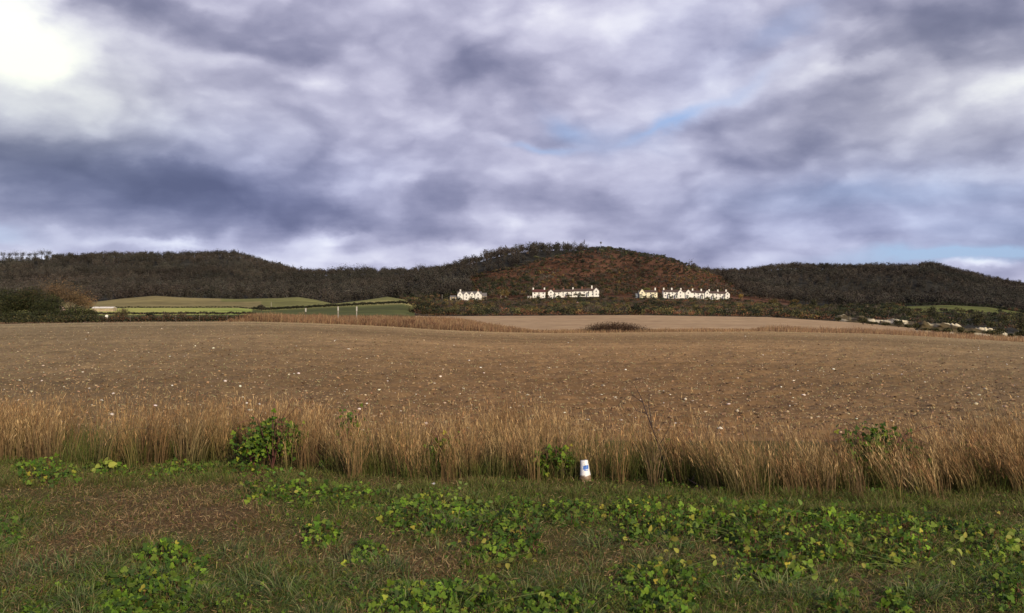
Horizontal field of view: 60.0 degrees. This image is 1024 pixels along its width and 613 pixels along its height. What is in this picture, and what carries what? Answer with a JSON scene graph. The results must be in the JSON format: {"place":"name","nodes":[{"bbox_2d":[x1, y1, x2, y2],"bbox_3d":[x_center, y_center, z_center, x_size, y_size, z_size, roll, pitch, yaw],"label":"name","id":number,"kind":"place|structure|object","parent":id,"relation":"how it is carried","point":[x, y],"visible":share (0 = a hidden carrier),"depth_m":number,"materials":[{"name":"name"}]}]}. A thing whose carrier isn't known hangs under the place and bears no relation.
{"place":"outdoors","nodes":[
{"label":"outdoors","id":0,"kind":"place"},
{"bbox_2d":[0,321,211,323],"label":"hollow","id":1,"kind":"object","parent":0,"point":[90,322],"visible":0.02,"depth_m":142.47,"materials":[{"name":"soil"}]},
{"bbox_2d":[0,310,25,323],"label":"dark bush","id":2,"kind":"object","parent":1,"relation":"on","point":[5,314],"visible":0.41,"depth_m":134.99,"materials":[{"name":"green plant"}]},
{"bbox_2d":[14,310,48,323],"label":"dark bush","id":3,"kind":"object","parent":1,"relation":"on","point":[35,313],"visible":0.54,"depth_m":134.75,"materials":[{"name":"green plant"}]},
{"bbox_2d":[0,313,102,323],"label":"hedge","id":4,"kind":"object","parent":1,"relation":"on","point":[64,317],"visible":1,"depth_m":121.85,"materials":[{"name":"green plant"}]},
{"bbox_2d":[49,308,81,322],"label":"dark bush","id":5,"kind":"object","parent":1,"relation":"on","point":[69,312],"visible":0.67,"depth_m":132.83,"materials":[{"name":"green plant"}]},
{"bbox_2d":[69,305,98,322],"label":"dark bush","id":6,"kind":"object","parent":1,"relation":"on","point":[84,311],"visible":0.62,"depth_m":136.00,"materials":[{"name":"green plant"}]},
{"bbox_2d":[111,308,128,321],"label":"twiggy bush","id":7,"kind":"object","parent":1,"relation":"on","point":[123,313],"visible":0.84,"depth_m":135.86,"materials":[{"name":"brown plant"}]},
{"bbox_2d":[55,313,258,322],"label":"hedge","id":8,"kind":"object","parent":1,"relation":"on","point":[110,318],"visible":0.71,"depth_m":123.77,"materials":[{"name":"green plant"}]},
{"bbox_2d":[0,296,414,321],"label":"meadow","id":9,"kind":"structure","parent":0,"point":[364,309],"depth_m":446.99,"materials":[{"name":"green plant"}]},
{"bbox_2d":[0,286,30,314],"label":"evergreen tree","id":10,"kind":"object","parent":9,"relation":"on","point":[3,303],"visible":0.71,"depth_m":149.03,"materials":[{"name":"green plant"}]},
{"bbox_2d":[4,280,58,312],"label":"evergreen tree","id":11,"kind":"object","parent":9,"relation":"on","point":[30,293],"visible":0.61,"depth_m":149.90,"materials":[{"name":"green plant"}]},
{"bbox_2d":[30,289,66,313],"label":"evergreen tree","id":12,"kind":"object","parent":9,"relation":"on","point":[50,304],"visible":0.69,"depth_m":147.01,"materials":[{"name":"green plant"}]},
{"bbox_2d":[33,274,77,302],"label":"autumn tree","id":13,"kind":"object","parent":9,"relation":"on","point":[52,289],"visible":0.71,"depth_m":230.03,"materials":[{"name":"brown plant"}]},
{"bbox_2d":[58,283,87,308],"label":"autumn tree","id":14,"kind":"object","parent":9,"relation":"on","point":[75,297],"visible":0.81,"depth_m":234.62,"materials":[{"name":"brown plant"}]},
{"bbox_2d":[71,289,97,308],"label":"autumn tree","id":15,"kind":"object","parent":9,"relation":"on","point":[88,303],"visible":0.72,"depth_m":239.70,"materials":[{"name":"brown plant"}]},
{"bbox_2d":[92,307,116,310],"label":"farm shed","id":16,"kind":"structure","parent":9,"relation":"on","point":[105,309],"depth_m":330.00,"materials":[{"name":"beige stone"}]},
{"bbox_2d":[73,306,251,308],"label":"hedge","id":17,"kind":"object","parent":9,"relation":"on","point":[179,307],"visible":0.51,"depth_m":387.36,"materials":[{"name":"green plant"}]},
{"bbox_2d":[97,311,255,314],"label":"hedge","id":18,"kind":"object","parent":9,"relation":"on","point":[197,313],"visible":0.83,"depth_m":261.62,"materials":[{"name":"green plant"}]},
{"bbox_2d":[252,300,407,309],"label":"hedge","id":19,"kind":"object","parent":9,"relation":"on","point":[344,304],"visible":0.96,"depth_m":378.98,"materials":[{"name":"green plant"}]},
{"bbox_2d":[213,311,542,332],"bbox_3d":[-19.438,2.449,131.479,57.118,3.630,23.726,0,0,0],"label":"dry grass","id":20,"kind":"structure","parent":0,"point":[423,324],"depth_m":121.57,"materials":[{"name":"plant"}]},
{"bbox_2d":[1,249,1021,313],"bbox_3d":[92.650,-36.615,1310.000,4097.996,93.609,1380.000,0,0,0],"label":"hills","id":21,"kind":"structure","parent":0,"point":[755,299],"depth_m":931.47,"materials":[{"name":"brown plant"}]},
{"bbox_2d":[0,240,584,302],"bbox_3d":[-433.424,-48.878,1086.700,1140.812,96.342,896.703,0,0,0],"label":"woodland","id":22,"kind":"object","parent":21,"relation":"on","point":[362,284],"visible":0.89,"depth_m":1026.95,"materials":[{"name":"plant"}]},
{"bbox_2d":[457,289,469,299],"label":"cottage","id":23,"kind":"structure","parent":21,"relation":"on","point":[464,295],"depth_m":699.10,"materials":[{"name":"white paint"}]},
{"bbox_2d":[470,289,481,299],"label":"cottage","id":24,"kind":"structure","parent":21,"relation":"on","point":[477,294],"depth_m":701.10,"materials":[{"name":"white paint"}]},
{"bbox_2d":[397,273,643,298],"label":"mixed wood","id":25,"kind":"object","parent":21,"relation":"on","point":[453,293],"visible":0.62,"depth_m":759.20,"materials":[{"name":"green plant"}]},
{"bbox_2d":[532,287,544,297],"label":"detached house","id":26,"kind":"structure","parent":21,"relation":"on","point":[538,292],"depth_m":700.00,"materials":[{"name":"white paint"}]},
{"bbox_2d":[548,288,560,297],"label":"cottage","id":27,"kind":"structure","parent":21,"relation":"on","point":[553,293],"depth_m":699.98,"materials":[{"name":"white paint"}]},
{"bbox_2d":[561,287,573,296],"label":"cottage","id":28,"kind":"structure","parent":21,"relation":"on","point":[564,292],"depth_m":700.03,"materials":[{"name":"white paint"}]},
{"bbox_2d":[573,287,585,296],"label":"cottage","id":29,"kind":"structure","parent":21,"relation":"on","point":[581,291],"depth_m":700.06,"materials":[{"name":"white paint"}]},
{"bbox_2d":[586,285,598,296],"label":"cottage","id":30,"kind":"structure","parent":21,"relation":"on","point":[592,292],"depth_m":700.07,"materials":[{"name":"white paint"}]},
{"bbox_2d":[464,246,760,296],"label":"hillside shrubs","id":31,"kind":"object","parent":21,"relation":"on","point":[675,280],"visible":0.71,"depth_m":883.75,"materials":[{"name":"brown plant"}]},
{"bbox_2d":[638,289,647,297],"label":"cottage","id":32,"kind":"structure","parent":21,"relation":"on","point":[641,292],"depth_m":699.10,"materials":[{"name":"beige paint"}]},
{"bbox_2d":[648,287,656,297],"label":"cottage","id":33,"kind":"structure","parent":21,"relation":"on","point":[652,293],"depth_m":700.00,"materials":[{"name":"beige paint"}]},
{"bbox_2d":[662,287,673,297],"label":"cottage","id":34,"kind":"structure","parent":21,"relation":"on","point":[666,293],"depth_m":700.00,"materials":[{"name":"white paint"}]},
{"bbox_2d":[674,288,684,298],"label":"cottage","id":35,"kind":"structure","parent":21,"relation":"on","point":[680,293],"depth_m":699.14,"materials":[{"name":"white paint"}]},
{"bbox_2d":[685,289,695,298],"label":"cottage","id":36,"kind":"structure","parent":21,"relation":"on","point":[690,293],"depth_m":699.21,"materials":[{"name":"white paint"}]},
{"bbox_2d":[696,288,708,298],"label":"cottage","id":37,"kind":"structure","parent":21,"relation":"on","point":[700,294],"depth_m":700.12,"materials":[{"name":"white paint"}]},
{"bbox_2d":[708,289,717,299],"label":"cottage","id":38,"kind":"structure","parent":21,"relation":"on","point":[713,294],"depth_m":700.16,"materials":[{"name":"white paint"}]},
{"bbox_2d":[717,289,729,298],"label":"cottage","id":39,"kind":"structure","parent":21,"relation":"on","point":[725,294],"depth_m":700.18,"materials":[{"name":"white paint"}]},
{"bbox_2d":[688,259,1023,312],"bbox_3d":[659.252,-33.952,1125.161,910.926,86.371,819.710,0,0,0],"label":"woodland","id":40,"kind":"object","parent":21,"relation":"on","point":[748,279],"visible":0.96,"depth_m":1146.77,"materials":[{"name":"plant"}]},
{"bbox_2d":[828,301,1022,311],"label":"hedge","id":41,"kind":"object","parent":21,"relation":"on","point":[951,302],"visible":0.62,"depth_m":712.75,"materials":[{"name":"green plant"}]},
{"bbox_2d":[0,322,1023,442],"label":"ploughed field","id":42,"kind":"structure","parent":0,"point":[284,366],"depth_m":18.75,"materials":[{"name":"soil"}]},
{"bbox_2d":[0,322,1023,439],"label":"soil clods","id":43,"kind":"object","parent":42,"relation":"on","point":[622,400],"visible":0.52,"depth_m":15.48,"materials":[{"name":"brown soil"}]},
{"bbox_2d":[0,321,1023,434],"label":"stubble","id":44,"kind":"object","parent":42,"relation":"on","point":[529,376],"visible":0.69,"depth_m":17.53,"materials":[{"name":"beige plant"}]},
{"bbox_2d":[17,328,1022,433],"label":"flint stones","id":45,"kind":"object","parent":42,"relation":"on","point":[975,403],"visible":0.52,"depth_m":15.44,"materials":[{"name":"white stone"}]},
{"bbox_2d":[0,440,1023,612],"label":"verge","id":46,"kind":"structure","parent":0,"point":[167,527],"depth_m":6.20,"materials":[{"name":"green plant"}]},
{"bbox_2d":[9,452,81,488],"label":"bramble clump","id":47,"kind":"object","parent":46,"relation":"on","point":[30,464],"visible":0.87,"depth_m":8.18,"materials":[{"name":"green plant"}]},
{"bbox_2d":[95,457,118,469],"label":"leafy plant","id":48,"kind":"object","parent":46,"relation":"on","point":[107,462],"visible":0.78,"depth_m":8.55,"materials":[{"name":"green plant"}]},
{"bbox_2d":[78,459,136,479],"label":"bramble clump","id":49,"kind":"object","parent":46,"relation":"on","point":[119,465],"visible":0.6,"depth_m":8.53,"materials":[{"name":"green plant"}]},
{"bbox_2d":[93,563,207,612],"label":"bramble clump","id":50,"kind":"object","parent":46,"relation":"on","point":[155,584],"visible":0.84,"depth_m":4.90,"materials":[{"name":"green plant"}]},
{"bbox_2d":[133,537,210,577],"bbox_3d":[-2.091,1.555,5.507,0.468,0.186,0.841,0,0,-25],"label":"bramble clump","id":51,"kind":"object","parent":46,"relation":"on","point":[166,545],"visible":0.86,"depth_m":5.50,"materials":[{"name":"green plant"}]},
{"bbox_2d":[136,452,228,481],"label":"bramble clump","id":52,"kind":"object","parent":46,"relation":"on","point":[175,468],"visible":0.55,"depth_m":8.66,"materials":[{"name":"green plant"}]},
{"bbox_2d":[223,458,277,477],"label":"bramble clump","id":53,"kind":"object","parent":46,"relation":"on","point":[252,469],"visible":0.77,"depth_m":8.55,"materials":[{"name":"green plant"}]},
{"bbox_2d":[230,430,271,465],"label":"bramble bush","id":54,"kind":"object","parent":46,"relation":"on","point":[253,449],"visible":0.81,"depth_m":8.72,"materials":[{"name":"green plant"}]},
{"bbox_2d":[228,399,308,467],"bbox_3d":[-2.429,1.255,8.790,0.848,0.708,0.446,0,0,0],"label":"bramble bush","id":55,"kind":"object","parent":46,"relation":"on","point":[270,438],"visible":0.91,"depth_m":8.74,"materials":[{"name":"green plant"}]},
{"bbox_2d":[267,467,305,478],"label":"leafy plant","id":56,"kind":"object","parent":46,"relation":"on","point":[301,473],"visible":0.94,"depth_m":8.23,"materials":[{"name":"green plant"}]},
{"bbox_2d":[299,515,344,551],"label":"bramble clump","id":57,"kind":"object","parent":46,"relation":"on","point":[318,528],"visible":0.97,"depth_m":6.04,"materials":[{"name":"green plant"}]},
{"bbox_2d":[319,450,357,467],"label":"bramble bush","id":58,"kind":"object","parent":46,"relation":"on","point":[330,459],"visible":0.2,"depth_m":8.64,"materials":[{"name":"green plant"}]},
{"bbox_2d":[325,398,369,446],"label":"bramble bush","id":59,"kind":"object","parent":46,"relation":"on","point":[351,418],"visible":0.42,"depth_m":9.28,"materials":[{"name":"green plant"}]},
{"bbox_2d":[341,537,390,566],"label":"bramble clump","id":60,"kind":"object","parent":46,"relation":"on","point":[374,546],"visible":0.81,"depth_m":5.59,"materials":[{"name":"green plant"}]},
{"bbox_2d":[354,481,492,513],"bbox_3d":[-0.694,1.486,6.884,1.097,0.265,0.496,0,0,12],"label":"leafy plant","id":61,"kind":"object","parent":46,"relation":"on","point":[436,495],"visible":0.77,"depth_m":6.85,"materials":[{"name":"green plant"}]},
{"bbox_2d":[423,423,467,461],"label":"bramble bush","id":62,"kind":"object","parent":46,"relation":"on","point":[439,443],"visible":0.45,"depth_m":8.66,"materials":[{"name":"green plant"}]},
{"bbox_2d":[447,538,536,568],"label":"leafy plant","id":63,"kind":"object","parent":46,"relation":"on","point":[529,555],"visible":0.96,"depth_m":5.52,"materials":[{"name":"green plant"}]},
{"bbox_2d":[449,585,544,609],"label":"leafy plant","id":64,"kind":"object","parent":46,"relation":"on","point":[458,588],"visible":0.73,"depth_m":4.71,"materials":[{"name":"green plant"}]},
{"bbox_2d":[0,379,1023,502],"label":"tall dry grass","id":65,"kind":"structure","parent":46,"relation":"on","point":[490,441],"depth_m":8.55,"materials":[{"name":"plant"}]},
{"bbox_2d":[0,488,1023,612],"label":"grass tufts","id":66,"kind":"object","parent":46,"relation":"on","point":[926,591],"visible":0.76,"depth_m":5.11,"materials":[{"name":"green plant"}]},
{"bbox_2d":[0,450,1023,519],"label":"grass fringe","id":67,"kind":"object","parent":46,"relation":"on","point":[473,483],"depth_m":7.47,"materials":[{"name":"plant"}]},
{"bbox_2d":[0,514,1023,612],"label":"clover leaves","id":68,"kind":"object","parent":46,"relation":"on","point":[1013,578],"visible":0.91,"depth_m":4.76,"materials":[{"name":"green plant"}]},
{"bbox_2d":[0,449,1023,612],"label":"thatch","id":69,"kind":"object","parent":46,"relation":"on","point":[241,526],"visible":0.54,"depth_m":5.98,"materials":[{"name":"plant"}]},
{"bbox_2d":[528,433,576,477],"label":"bramble bush","id":70,"kind":"object","parent":46,"relation":"on","point":[566,457],"visible":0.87,"depth_m":8.16,"materials":[{"name":"green plant"}]},
{"bbox_2d":[580,460,591,481],"bbox_3d":[0.663,1.491,8.059,0.111,0.188,0.111,-4,-3,-11],"label":"paper cup","id":71,"kind":"object","parent":46,"relation":"on","point":[585,472],"visible":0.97,"depth_m":8.03,"materials":[{"name":"white paper"}]},
{"bbox_2d":[238,473,1023,585],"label":"bramble leaves","id":72,"kind":"object","parent":46,"relation":"on","point":[779,555],"visible":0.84,"depth_m":6.18,"materials":[{"name":"green plant"}]},
{"bbox_2d":[628,384,671,467],"bbox_3d":[1.259,1.174,8.210,0.413,0.916,0.141,0,0,21],"label":"dead weed","id":73,"kind":"object","parent":46,"relation":"on","point":[651,422],"visible":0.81,"depth_m":8.20,"materials":[{"name":"brown plant"}]},
{"bbox_2d":[623,525,703,548],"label":"leafy plant","id":74,"kind":"object","parent":46,"relation":"on","point":[670,544],"visible":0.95,"depth_m":5.84,"materials":[{"name":"green plant"}]},
{"bbox_2d":[638,548,716,570],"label":"leafy plant","id":75,"kind":"object","parent":46,"relation":"on","point":[683,562],"visible":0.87,"depth_m":5.29,"materials":[{"name":"green plant"}]},
{"bbox_2d":[665,431,693,461],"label":"bramble bush","id":76,"kind":"object","parent":46,"relation":"on","point":[678,444],"visible":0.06,"depth_m":8.31,"materials":[{"name":"green plant"}]},
{"bbox_2d":[692,499,823,545],"bbox_3d":[1.687,1.466,6.041,0.861,0.276,0.555,0,0,0],"label":"leafy plant","id":77,"kind":"object","parent":46,"relation":"on","point":[791,528],"visible":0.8,"depth_m":6.07,"materials":[{"name":"green plant"}]},
{"bbox_2d":[722,546,842,587],"bbox_3d":[1.564,1.516,5.129,0.685,0.214,0.296,0,0,8],"label":"leafy plant","id":78,"kind":"object","parent":46,"relation":"on","point":[811,565],"visible":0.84,"depth_m":5.10,"materials":[{"name":"green plant"}]},
{"bbox_2d":[826,418,946,479],"bbox_3d":[3.340,1.300,7.977,1.044,0.560,0.752,0,0,0],"label":"bramble bush","id":79,"kind":"object","parent":46,"relation":"on","point":[877,438],"visible":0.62,"depth_m":7.94,"materials":[{"name":"green plant"}]},
{"bbox_2d":[866,481,920,497],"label":"bramble clump","id":80,"kind":"object","parent":46,"relation":"on","point":[892,490],"visible":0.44,"depth_m":7.53,"materials":[{"name":"green plant"}]},
{"bbox_2d":[848,528,982,569],"bbox_3d":[2.454,1.480,5.412,0.820,0.252,0.382,0,0,0],"label":"leafy plant","id":81,"kind":"object","parent":46,"relation":"on","point":[949,549],"visible":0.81,"depth_m":5.41,"materials":[{"name":"green plant"}]},
{"bbox_2d":[952,429,1000,466],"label":"bramble bush","id":82,"kind":"object","parent":46,"relation":"on","point":[976,447],"visible":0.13,"depth_m":8.20,"materials":[{"name":"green plant"}]},
{"bbox_2d":[954,523,1023,551],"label":"leafy plant","id":83,"kind":"object","parent":46,"relation":"on","point":[1010,533],"visible":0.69,"depth_m":5.74,"materials":[{"name":"green plant"}]},
{"bbox_2d":[0,0,1023,281],"label":"sky","id":84,"kind":"structure","parent":0,"point":[316,134],"materials":[{"name":"grey"}]},
{"bbox_2d":[518,327,775,332],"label":"dry grass","id":85,"kind":"structure","parent":0,"point":[708,329],"depth_m":124.43,"materials":[{"name":"plant"}]},
{"bbox_2d":[415,301,1022,333],"bbox_3d":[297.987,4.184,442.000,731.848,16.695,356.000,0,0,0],"label":"scrubland","id":86,"kind":"structure","parent":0,"point":[1010,330],"depth_m":393.33,"materials":[{"name":"plant"}]},
{"bbox_2d":[404,295,835,319],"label":"scrub","id":87,"kind":"object","parent":86,"relation":"on","point":[758,308],"visible":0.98,"depth_m":431.84,"materials":[{"name":"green plant"}]},
{"bbox_2d":[897,306,913,315],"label":"dark tree","id":88,"kind":"object","parent":86,"relation":"on","point":[907,312],"visible":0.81,"depth_m":399.37,"materials":[{"name":"green plant"}]},
{"bbox_2d":[822,302,1023,328],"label":"roadside wood","id":89,"kind":"object","parent":86,"relation":"on","point":[889,310],"visible":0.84,"depth_m":446.05,"materials":[{"name":"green plant"}]},
{"bbox_2d":[924,306,941,317],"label":"dark tree","id":90,"kind":"object","parent":86,"relation":"on","point":[929,311],"visible":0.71,"depth_m":419.58,"materials":[{"name":"green plant"}]},
{"bbox_2d":[954,311,967,319],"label":"dark tree","id":91,"kind":"object","parent":86,"relation":"on","point":[959,315],"visible":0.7,"depth_m":399.17,"materials":[{"name":"green plant"}]},
{"bbox_2d":[970,311,987,325],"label":"dark tree","id":92,"kind":"object","parent":86,"relation":"on","point":[979,320],"visible":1,"depth_m":369.88,"materials":[{"name":"green plant"}]},
{"bbox_2d":[997,314,1014,327],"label":"dark tree","id":93,"kind":"object","parent":86,"relation":"on","point":[1002,319],"visible":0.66,"depth_m":379.07,"materials":[{"name":"green plant"}]},
{"bbox_2d":[1012,313,1023,328],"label":"dark tree","id":94,"kind":"object","parent":86,"relation":"on","point":[1021,322],"visible":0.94,"depth_m":350.01,"materials":[{"name":"green plant"}]},
{"bbox_2d":[416,315,1023,336],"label":"field","id":95,"kind":"structure","parent":0,"point":[582,321],"depth_m":208.34,"materials":[{"name":"brown soil"}]},
{"bbox_2d":[577,321,649,331],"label":"bramble mound","id":96,"kind":"object","parent":95,"relation":"on","point":[614,326],"visible":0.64,"depth_m":127.39,"materials":[{"name":"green plant"}]},
{"bbox_2d":[833,314,879,323],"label":"chalk bank","id":97,"kind":"structure","parent":95,"relation":"on","point":[844,317],"depth_m":256.61,"materials":[{"name":"white stone"}]},
{"bbox_2d":[878,318,916,327],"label":"chalk bank","id":98,"kind":"structure","parent":95,"relation":"on","point":[891,321],"depth_m":233.00,"materials":[{"name":"white stone"}]},
{"bbox_2d":[892,319,903,326],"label":"dark bush","id":99,"kind":"object","parent":95,"relation":"on","point":[898,322],"visible":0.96,"depth_m":223.73,"materials":[{"name":"green plant"}]},
{"bbox_2d":[916,321,1022,337],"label":"chalk bank","id":100,"kind":"structure","parent":95,"relation":"on","point":[940,326],"depth_m":200.37,"materials":[{"name":"white stone"}]},
{"bbox_2d":[982,329,1000,334],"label":"dark bush","id":101,"kind":"object","parent":95,"relation":"on","point":[989,331],"visible":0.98,"depth_m":184.43,"materials":[{"name":"green plant"}]},
{"bbox_2d":[993,327,1007,335],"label":"dark bush","id":102,"kind":"object","parent":95,"relation":"on","point":[1002,330],"visible":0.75,"depth_m":187.62,"materials":[{"name":"green plant"}]},
{"bbox_2d":[1014,328,1023,337],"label":"dark bush","id":103,"kind":"object","parent":95,"relation":"on","point":[1021,332],"visible":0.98,"depth_m":179.51,"materials":[{"name":"green plant"}]},
{"bbox_2d":[743,323,1023,341],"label":"dry grass","id":104,"kind":"structure","parent":0,"point":[887,331],"depth_m":127.24,"materials":[{"name":"plant"}]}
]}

